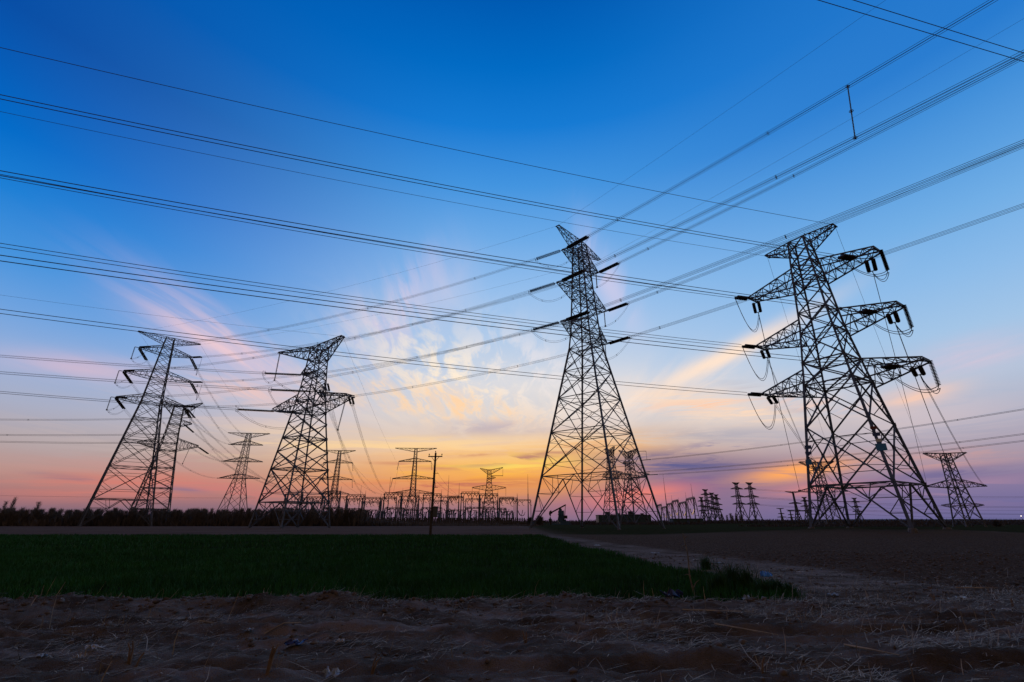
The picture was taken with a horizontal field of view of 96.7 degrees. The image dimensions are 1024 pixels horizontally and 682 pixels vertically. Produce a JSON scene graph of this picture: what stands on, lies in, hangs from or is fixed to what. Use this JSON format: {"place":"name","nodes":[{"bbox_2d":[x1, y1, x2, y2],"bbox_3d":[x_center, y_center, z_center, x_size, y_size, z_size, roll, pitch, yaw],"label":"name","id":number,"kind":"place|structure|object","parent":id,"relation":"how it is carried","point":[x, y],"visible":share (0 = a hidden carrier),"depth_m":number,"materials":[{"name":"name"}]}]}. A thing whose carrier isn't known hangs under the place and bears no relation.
{"place":"outdoors","nodes":[
{"label":"outdoors","id":0,"kind":"place"},
{"bbox_2d":[0,522,1023,681],"bbox_3d":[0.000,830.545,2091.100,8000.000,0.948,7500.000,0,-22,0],"label":"ground","id":1,"kind":"structure","parent":0,"point":[557,660],"depth_m":6.88,"materials":[{"name":"plant"}]},
{"bbox_2d":[106,507,117,525],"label":"bare tree","id":2,"kind":"object","parent":1,"relation":"on","point":[112,515],"visible":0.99,"depth_m":156.71,"materials":[{"name":"black plant"}]},
{"bbox_2d":[127,641,133,664],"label":"stubble stalk","id":3,"kind":"object","parent":1,"relation":"on","point":[130,657],"visible":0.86,"depth_m":5.21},
{"bbox_2d":[77,331,202,526],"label":"lattice pylon","id":4,"kind":"object","parent":1,"relation":"on","point":[157,420],"visible":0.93,"depth_m":165.50,"materials":[{"name":"metal"}]},
{"bbox_2d":[127,401,208,514],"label":"lattice pylon","id":5,"kind":"object","parent":1,"relation":"on","point":[166,432],"visible":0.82,"depth_m":201.47,"materials":[{"name":"metal"}]},
{"bbox_2d":[0,434,120,435],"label":"conductor bundle","id":6,"kind":"object","parent":5,"relation":"hanging from","point":[72,434],"visible":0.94,"depth_m":195.93,"materials":[{"name":"metal"}]},
{"bbox_2d":[4,441,118,443],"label":"conductor bundle","id":7,"kind":"object","parent":5,"relation":"hanging from","point":[78,443],"visible":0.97,"depth_m":194.35,"materials":[{"name":"metal"}]},
{"bbox_2d":[235,508,243,525],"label":"bare tree","id":8,"kind":"object","parent":1,"relation":"on","point":[241,511],"visible":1,"depth_m":157.00,"materials":[{"name":"black plant"}]},
{"bbox_2d":[218,432,269,509],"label":"lattice pylon","id":9,"kind":"object","parent":1,"relation":"on","point":[246,457],"visible":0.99,"depth_m":329.38,"materials":[{"name":"metal"}]},
{"bbox_2d":[0,510,538,525],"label":"undergrowth","id":10,"kind":"object","parent":1,"relation":"on","point":[69,520],"visible":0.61,"depth_m":156.78,"materials":[{"name":"plant"}]},
{"bbox_2d":[265,644,278,674],"bbox_3d":[-2.496,3.325,4.728,0.082,0.298,0.039,0,-22,0],"label":"stubble stalk","id":11,"kind":"object","parent":1,"relation":"on","point":[271,658],"visible":0.89,"depth_m":4.72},
{"bbox_2d":[235,335,354,528],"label":"lattice pylon","id":12,"kind":"object","parent":1,"relation":"on","point":[307,408],"visible":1,"depth_m":120.97,"materials":[{"name":"metal"}]},
{"bbox_2d":[0,391,235,409],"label":"conductor bundle","id":13,"kind":"object","parent":12,"relation":"hanging from","point":[114,400],"visible":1,"depth_m":122.86,"materials":[{"name":"metal"}]},
{"bbox_2d":[1,355,261,373],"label":"conductor bundle","id":14,"kind":"object","parent":12,"relation":"hanging from","point":[126,364],"visible":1,"depth_m":120.30,"materials":[{"name":"metal"}]},
{"bbox_2d":[0,371,268,390],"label":"conductor bundle","id":15,"kind":"object","parent":12,"relation":"hanging from","point":[131,382],"visible":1,"depth_m":111.48,"materials":[{"name":"metal"}]},
{"bbox_2d":[126,329,530,397],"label":"conductor bundle","id":16,"kind":"object","parent":12,"relation":"hanging from","point":[340,373],"visible":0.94,"depth_m":129.44,"materials":[{"name":"metal"}]},
{"bbox_2d":[138,291,526,370],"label":"conductor bundle","id":17,"kind":"object","parent":12,"relation":"hanging from","point":[348,338],"visible":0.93,"depth_m":130.97,"materials":[{"name":"metal"}]},
{"bbox_2d":[284,638,307,645],"bbox_3d":[-2.859,3.970,6.009,0.296,0.064,0.240,0,-22,0],"label":"plastic scrap","id":18,"kind":"object","parent":1,"relation":"on","point":[290,641],"visible":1,"depth_m":5.96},
{"bbox_2d":[319,486,341,512],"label":"substation gantry","id":19,"kind":"object","parent":1,"relation":"on","point":[322,499],"visible":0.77,"depth_m":313.83,"materials":[{"name":"metal"}]},
{"bbox_2d":[322,667,342,677],"bbox_3d":[-1.890,3.478,4.785,0.190,0.076,0.169,0,-22,0],"label":"plastic scrap","id":20,"kind":"object","parent":1,"relation":"on","point":[334,672],"visible":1,"depth_m":4.76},
{"bbox_2d":[317,450,355,511],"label":"lattice pylon","id":21,"kind":"object","parent":1,"relation":"on","point":[339,461],"visible":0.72,"depth_m":351.08,"materials":[{"name":"metal"}]},
{"bbox_2d":[345,493,365,509],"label":"substation gantry","id":22,"kind":"object","parent":1,"relation":"on","point":[355,497],"visible":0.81,"depth_m":324.32,"materials":[{"name":"metal"}]},
{"bbox_2d":[357,508,363,525],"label":"bare tree","id":23,"kind":"object","parent":1,"relation":"on","point":[360,516],"visible":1,"depth_m":157.04,"materials":[{"name":"black plant"}]},
{"bbox_2d":[361,497,380,518],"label":"substation gantry","id":24,"kind":"object","parent":1,"relation":"on","point":[368,498],"visible":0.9,"depth_m":315.69,"materials":[{"name":"metal"}]},
{"bbox_2d":[382,492,402,521],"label":"substation gantry","id":25,"kind":"object","parent":1,"relation":"on","point":[397,494],"visible":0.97,"depth_m":321.59,"materials":[{"name":"metal"}]},
{"bbox_2d":[0,533,806,600],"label":"wheat","id":26,"kind":"object","parent":1,"relation":"on","point":[23,558],"visible":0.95,"depth_m":14.15,"materials":[{"name":"green plant"}]},
{"bbox_2d":[398,491,419,521],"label":"substation gantry","id":27,"kind":"object","parent":1,"relation":"on","point":[417,496],"visible":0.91,"depth_m":313.37,"materials":[{"name":"metal"}]},
{"bbox_2d":[391,448,436,521],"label":"lattice pylon","id":28,"kind":"object","parent":1,"relation":"on","point":[415,475],"visible":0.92,"depth_m":335.91,"materials":[{"name":"metal"}]},
{"bbox_2d":[421,491,441,521],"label":"substation gantry","id":29,"kind":"object","parent":1,"relation":"on","point":[430,498],"visible":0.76,"depth_m":324.84,"materials":[{"name":"metal"}]},
{"bbox_2d":[428,451,441,535],"bbox_3d":[-9.195,17.693,53.205,1.710,9.531,0.480,0,-22,0],"label":"utility pole","id":30,"kind":"object","parent":1,"relation":"on","point":[434,511],"visible":0.98,"depth_m":52.68,"materials":[{"name":"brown wood"}]},
{"bbox_2d":[439,497,458,521],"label":"substation gantry","id":31,"kind":"object","parent":1,"relation":"on","point":[449,502],"visible":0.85,"depth_m":315.33,"materials":[{"name":"metal"}]},
{"bbox_2d":[373,517,525,524],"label":"boundary fence","id":32,"kind":"object","parent":1,"relation":"on","point":[465,519],"visible":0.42,"depth_m":219.50,"materials":[{"name":"metal"}]},
{"bbox_2d":[460,492,479,522],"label":"substation gantry","id":33,"kind":"object","parent":1,"relation":"on","point":[474,493],"visible":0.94,"depth_m":321.44,"materials":[{"name":"metal"}]},
{"bbox_2d":[479,493,497,522],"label":"substation gantry","id":34,"kind":"object","parent":1,"relation":"on","point":[496,495],"visible":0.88,"depth_m":313.87,"materials":[{"name":"metal"}]},
{"bbox_2d":[472,467,505,520],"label":"lattice pylon","id":35,"kind":"object","parent":1,"relation":"on","point":[489,478],"visible":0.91,"depth_m":434.31,"materials":[{"name":"metal"}]},
{"bbox_2d":[486,508,506,522],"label":"busbar gantry","id":36,"kind":"object","parent":1,"relation":"on","point":[500,509],"visible":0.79,"depth_m":287.01,"materials":[{"name":"metal"}]},
{"bbox_2d":[499,494,517,517],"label":"substation gantry","id":37,"kind":"object","parent":1,"relation":"on","point":[507,503],"visible":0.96,"depth_m":322.29,"materials":[{"name":"metal"}]},
{"bbox_2d":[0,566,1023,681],"bbox_3d":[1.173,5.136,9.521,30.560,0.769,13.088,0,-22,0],"label":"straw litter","id":38,"kind":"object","parent":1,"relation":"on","point":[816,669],"visible":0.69,"depth_m":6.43,"materials":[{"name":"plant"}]},
{"bbox_2d":[0,550,1023,681],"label":"soil clods","id":39,"kind":"object","parent":1,"relation":"on","point":[782,672],"visible":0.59,"depth_m":8.56,"materials":[{"name":"soil"}]},
{"bbox_2d":[549,504,569,524],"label":"pump jack","id":40,"kind":"object","parent":1,"relation":"on","point":[562,517],"visible":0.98,"depth_m":215.38,"materials":[{"name":"black metal"}]},
{"bbox_2d":[528,225,665,529],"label":"lattice pylon","id":41,"kind":"object","parent":1,"relation":"on","point":[579,317],"visible":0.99,"depth_m":115.22,"materials":[{"name":"metal"}]},
{"bbox_2d":[152,258,533,346],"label":"conductor bundle","id":42,"kind":"object","parent":41,"relation":"hanging from","point":[357,310],"visible":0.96,"depth_m":139.10,"materials":[{"name":"metal"}]},
{"bbox_2d":[203,283,561,357],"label":"conductor bundle","id":43,"kind":"object","parent":41,"relation":"hanging from","point":[390,328],"visible":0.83,"depth_m":152.70,"materials":[{"name":"metal"}]},
{"bbox_2d":[204,323,566,382],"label":"conductor bundle","id":44,"kind":"object","parent":41,"relation":"hanging from","point":[386,362],"visible":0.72,"depth_m":150.48,"materials":[{"name":"metal"}]},
{"bbox_2d":[228,351,574,406],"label":"conductor bundle","id":45,"kind":"object","parent":41,"relation":"hanging from","point":[424,384],"visible":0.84,"depth_m":141.28,"materials":[{"name":"metal"}]},
{"bbox_2d":[559,1,883,224],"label":"overhead wire","id":46,"kind":"object","parent":41,"relation":"attached to","point":[731,107],"visible":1,"depth_m":90.10,"materials":[{"name":"metal"}]},
{"bbox_2d":[590,0,997,236],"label":"conductor bundle","id":47,"kind":"object","parent":41,"relation":"hanging from","point":[810,108],"visible":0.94,"depth_m":81.18,"materials":[{"name":"metal"}]},
{"bbox_2d":[845,85,857,139],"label":"phase spacer","id":48,"kind":"object","parent":47,"relation":"hanging from","point":[851,109],"visible":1,"depth_m":74.85,"materials":[{"name":"metal"}]},
{"bbox_2d":[586,50,1023,269],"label":"conductor bundle","id":49,"kind":"object","parent":41,"relation":"hanging from","point":[826,152],"visible":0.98,"depth_m":73.80,"materials":[{"name":"metal"}]},
{"bbox_2d":[590,139,1023,311],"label":"conductor bundle","id":50,"kind":"object","parent":41,"relation":"hanging from","point":[831,218],"visible":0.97,"depth_m":71.85,"materials":[{"name":"metal"}]},
{"bbox_2d":[607,20,1020,255],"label":"overhead wire","id":51,"kind":"object","parent":41,"relation":"attached to","point":[832,129],"visible":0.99,"depth_m":95.21,"materials":[{"name":"metal"}]},
{"bbox_2d":[623,55,1023,261],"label":"conductor bundle","id":52,"kind":"object","parent":41,"relation":"hanging from","point":[838,152],"visible":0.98,"depth_m":91.14,"materials":[{"name":"metal"}]},
{"bbox_2d":[629,143,1023,303],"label":"conductor bundle","id":53,"kind":"object","parent":41,"relation":"hanging from","point":[846,217],"visible":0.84,"depth_m":89.40,"materials":[{"name":"metal"}]},
{"bbox_2d":[630,203,1023,336],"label":"conductor bundle","id":54,"kind":"object","parent":41,"relation":"hanging from","point":[855,262],"visible":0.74,"depth_m":82.82,"materials":[{"name":"metal"}]},
{"bbox_2d":[602,446,628,521],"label":"lattice pylon","id":55,"kind":"object","parent":1,"relation":"on","point":[607,476],"visible":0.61,"depth_m":328.65,"materials":[{"name":"metal"}]},
{"bbox_2d":[614,449,657,522],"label":"lattice pylon","id":56,"kind":"object","parent":1,"relation":"on","point":[627,457],"visible":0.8,"depth_m":305.34,"materials":[{"name":"metal"}]},
{"bbox_2d":[652,409,1020,459],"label":"conductor bundle","id":57,"kind":"object","parent":56,"relation":"hanging from","point":[848,435],"visible":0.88,"depth_m":246.36,"materials":[{"name":"metal"}]},
{"bbox_2d":[658,433,1023,471],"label":"conductor bundle","id":58,"kind":"object","parent":56,"relation":"hanging from","point":[847,454],"visible":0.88,"depth_m":240.04,"materials":[{"name":"metal"}]},
{"bbox_2d":[661,440,1023,474],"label":"conductor bundle","id":59,"kind":"object","parent":56,"relation":"hanging from","point":[858,458],"visible":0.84,"depth_m":239.50,"materials":[{"name":"metal"}]},
{"bbox_2d":[661,588,682,596],"bbox_3d":[3.168,4.983,8.992,0.429,0.178,0.325,0,-22,0],"label":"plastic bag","id":60,"kind":"object","parent":1,"relation":"on","point":[672,593],"visible":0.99,"depth_m":8.95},
{"bbox_2d":[671,496,681,517],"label":"substation gantry","id":61,"kind":"object","parent":1,"relation":"on","point":[675,501],"visible":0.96,"depth_m":447.19,"materials":[{"name":"metal"}]},
{"bbox_2d":[678,499,689,517],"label":"substation gantry","id":62,"kind":"object","parent":1,"relation":"on","point":[680,503],"visible":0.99,"depth_m":410.95,"materials":[{"name":"metal"}]},
{"bbox_2d":[681,533,698,595],"bbox_3d":[4.042,5.080,10.329,0.324,1.331,0.143,0,-22,0],"label":"dead stalk","id":63,"kind":"object","parent":1,"relation":"on","point":[692,586],"visible":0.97,"depth_m":10.28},
{"bbox_2d":[685,493,699,517],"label":"substation gantry","id":64,"kind":"object","parent":1,"relation":"on","point":[690,498],"visible":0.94,"depth_m":379.80,"materials":[{"name":"metal"}]},
{"bbox_2d":[375,518,1023,526],"bbox_3d":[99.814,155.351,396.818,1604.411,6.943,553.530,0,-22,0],"label":"wood","id":65,"kind":"object","parent":1,"relation":"on","point":[882,523],"visible":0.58,"depth_m":237.77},
{"bbox_2d":[697,497,708,521],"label":"lattice pylon","id":66,"kind":"object","parent":1,"relation":"on","point":[701,500],"visible":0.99,"depth_m":440.34,"materials":[{"name":"metal"}]},
{"bbox_2d":[696,556,717,569],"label":"grass clump","id":67,"kind":"object","parent":1,"relation":"on","point":[706,565],"visible":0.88,"depth_m":15.25,"materials":[{"name":"plant"}]},
{"bbox_2d":[701,489,714,520],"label":"lattice pylon","id":68,"kind":"object","parent":1,"relation":"on","point":[705,493],"visible":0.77,"depth_m":451.82,"materials":[{"name":"metal"}]},
{"bbox_2d":[707,492,720,521],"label":"lattice pylon","id":69,"kind":"object","parent":1,"relation":"on","point":[712,502],"visible":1,"depth_m":431.67,"materials":[{"name":"metal"}]},
{"bbox_2d":[699,568,732,592],"bbox_3d":[4.796,5.511,10.513,0.929,0.585,1.085,19,-28,-39],"label":"grass clump","id":70,"kind":"object","parent":1,"relation":"on","point":[715,580],"visible":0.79,"depth_m":10.46,"materials":[{"name":"plant"}]},
{"bbox_2d":[682,609,750,611],"bbox_3d":[3.645,4.817,8.124,1.142,0.030,0.025,-5,-22,12],"label":"dry stick","id":71,"kind":"object","parent":1,"relation":"on","point":[710,610],"visible":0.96,"depth_m":8.15,"materials":[{"name":"plant"}]},
{"bbox_2d":[713,494,724,520],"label":"lattice pylon","id":72,"kind":"object","parent":1,"relation":"on","point":[716,499],"visible":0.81,"depth_m":469.42,"materials":[{"name":"metal"}]},
{"bbox_2d":[712,559,749,586],"bbox_3d":[5.322,5.631,11.073,1.066,0.671,1.296,9,-23,-22],"label":"grass clump","id":73,"kind":"object","parent":1,"relation":"on","point":[731,571],"visible":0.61,"depth_m":11.02,"materials":[{"name":"plant"}]},
{"bbox_2d":[731,482,749,521],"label":"lattice pylon","id":74,"kind":"object","parent":1,"relation":"on","point":[738,503],"visible":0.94,"depth_m":405.41,"materials":[{"name":"metal"}]},
{"bbox_2d":[714,623,777,634],"bbox_3d":[3.426,4.232,6.695,0.882,0.043,0.025,-20,-29,40],"label":"dry stick","id":75,"kind":"object","parent":1,"relation":"on","point":[742,628],"visible":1,"depth_m":6.71,"materials":[{"name":"plant"}]},
{"bbox_2d":[728,562,767,588],"bbox_3d":[5.644,5.543,10.816,0.950,0.650,1.110,-15,-26,34],"label":"grass clump","id":76,"kind":"object","parent":1,"relation":"on","point":[746,575],"visible":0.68,"depth_m":10.74,"materials":[{"name":"plant"}]},
{"bbox_2d":[744,482,763,521],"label":"lattice pylon","id":77,"kind":"object","parent":1,"relation":"on","point":[752,502],"visible":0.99,"depth_m":405.15,"materials":[{"name":"metal"}]},
{"bbox_2d":[742,576,779,596],"bbox_3d":[5.580,5.448,10.139,0.858,0.435,0.925,-20,-29,41],"label":"grass clump","id":78,"kind":"object","parent":1,"relation":"on","point":[761,585],"visible":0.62,"depth_m":10.09,"materials":[{"name":"plant"}]},
{"bbox_2d":[763,576,798,595],"bbox_3d":[5.957,5.403,10.103,0.841,0.453,0.672,-14,-25,31],"label":"grass clump","id":79,"kind":"object","parent":1,"relation":"on","point":[776,582],"visible":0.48,"depth_m":10.09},
{"bbox_2d":[770,582,804,595],"bbox_3d":[5.958,5.382,9.873,0.663,0.331,0.599,-15,-26,32],"label":"grass clump","id":80,"kind":"object","parent":1,"relation":"on","point":[786,585],"visible":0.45,"depth_m":9.86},
{"bbox_2d":[785,491,804,521],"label":"lattice pylon","id":81,"kind":"object","parent":1,"relation":"on","point":[795,503],"visible":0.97,"depth_m":394.33,"materials":[{"name":"metal"}]},
{"bbox_2d":[800,497,812,520],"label":"lattice pylon","id":82,"kind":"object","parent":1,"relation":"on","point":[805,505],"visible":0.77,"depth_m":487.79,"materials":[{"name":"metal"}]},
{"bbox_2d":[798,461,847,524],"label":"lattice pylon","id":83,"kind":"object","parent":1,"relation":"on","point":[827,501],"visible":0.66,"depth_m":156.23,"materials":[{"name":"metal"}]},
{"bbox_2d":[734,223,951,532],"bbox_3d":[46.527,4.261,66.540,11.800,44.020,22.638,13,-25,-30],"label":"lattice pylon","id":84,"kind":"object","parent":1,"relation":"on","point":[888,367],"visible":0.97,"depth_m":64.86,"materials":[{"name":"metal"}]},
{"bbox_2d":[0,174,730,297],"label":"conductor bundle","id":85,"kind":"object","parent":84,"relation":"hanging from","point":[350,237],"visible":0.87,"depth_m":60.84,"materials":[{"name":"metal"}]},
{"bbox_2d":[0,243,741,346],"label":"conductor bundle","id":86,"kind":"object","parent":84,"relation":"hanging from","point":[344,295],"visible":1,"depth_m":57.46,"materials":[{"name":"metal"}]},
{"bbox_2d":[0,309,746,394],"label":"conductor bundle","id":87,"kind":"object","parent":84,"relation":"hanging from","point":[344,352],"visible":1,"depth_m":55.48,"materials":[{"name":"metal"}]},
{"bbox_2d":[0,111,763,255],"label":"overhead wire","id":88,"kind":"object","parent":84,"relation":"attached to","point":[354,183],"visible":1,"depth_m":59.07,"materials":[{"name":"metal"}]},
{"bbox_2d":[0,47,827,223],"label":"overhead wire","id":89,"kind":"object","parent":84,"relation":"attached to","point":[379,133],"visible":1,"depth_m":50.44,"materials":[{"name":"metal"}]},
{"bbox_2d":[0,94,838,257],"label":"conductor bundle","id":90,"kind":"object","parent":84,"relation":"hanging from","point":[384,173],"visible":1,"depth_m":46.79,"materials":[{"name":"metal"}]},
{"bbox_2d":[0,170,859,312],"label":"conductor bundle","id":91,"kind":"object","parent":84,"relation":"hanging from","point":[391,239],"visible":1,"depth_m":43.99,"materials":[{"name":"metal"}]},
{"bbox_2d":[0,255,882,367],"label":"conductor bundle","id":92,"kind":"object","parent":84,"relation":"hanging from","point":[401,310],"visible":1,"depth_m":41.03,"materials":[{"name":"metal"}]},
{"bbox_2d":[759,317,799,490],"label":"conductor bundle","id":93,"kind":"object","parent":84,"relation":"hanging from","point":[779,403],"visible":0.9,"depth_m":104.50,"materials":[{"name":"metal"}]},
{"bbox_2d":[873,275,926,483],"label":"conductor bundle","id":94,"kind":"object","parent":84,"relation":"hanging from","point":[899,373],"visible":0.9,"depth_m":85.89,"materials":[{"name":"metal"}]},
{"bbox_2d":[896,327,949,467],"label":"conductor bundle","id":95,"kind":"object","parent":84,"relation":"hanging from","point":[921,394],"visible":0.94,"depth_m":82.59,"materials":[{"name":"metal"}]},
{"bbox_2d":[851,498,863,521],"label":"lattice pylon","id":96,"kind":"object","parent":1,"relation":"on","point":[856,506],"visible":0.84,"depth_m":393.49,"materials":[{"name":"metal"}]},
{"bbox_2d":[844,644,899,655],"bbox_3d":[4.407,3.789,5.594,0.025,0.027,0.575,15,-26,-33],"label":"dry stick","id":97,"kind":"object","parent":1,"relation":"on","point":[854,646],"visible":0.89,"depth_m":5.61,"materials":[{"name":"plant"}]},
{"bbox_2d":[923,452,987,526],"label":"lattice pylon","id":98,"kind":"object","parent":1,"relation":"on","point":[961,481],"visible":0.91,"depth_m":142.57,"materials":[{"name":"metal"}]},
{"bbox_2d":[921,376,983,485],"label":"conductor bundle","id":99,"kind":"object","parent":98,"relation":"hanging from","point":[948,428],"visible":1,"depth_m":76.02,"materials":[{"name":"metal"}]},
{"bbox_2d":[990,519,1004,525],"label":"shrub","id":100,"kind":"object","parent":1,"relation":"on","point":[996,522],"visible":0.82,"depth_m":148.20,"materials":[{"name":"black plant"}]},
{"bbox_2d":[0,0,1023,520],"label":"sky","id":101,"kind":"structure","parent":0,"point":[601,90],"materials":[{"name":"blue"}]},
{"bbox_2d":[596,511,650,523],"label":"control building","id":102,"kind":"structure","parent":0,"point":[599,518],"depth_m":346.84,"materials":[{"name":"black concrete"}]},
{"bbox_2d":[669,518,703,522],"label":"shed","id":103,"kind":"structure","parent":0,"point":[687,520],"depth_m":299.67,"materials":[{"name":"black metal"}]},
{"bbox_2d":[816,519,1023,521],"bbox_3d":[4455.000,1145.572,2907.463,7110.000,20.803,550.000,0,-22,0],"label":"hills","id":104,"kind":"structure","parent":0,"point":[923,519],"depth_m":2766.04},
{"bbox_2d":[818,0,1023,61],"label":"overhead wire","id":105,"kind":"object","parent":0,"point":[920,30],"visible":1,"depth_m":57.17,"materials":[{"name":"metal"}]},
{"bbox_2d":[853,0,1022,52],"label":"overhead wire","id":106,"kind":"object","parent":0,"point":[936,25],"visible":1,"depth_m":57.36,"materials":[{"name":"metal"}]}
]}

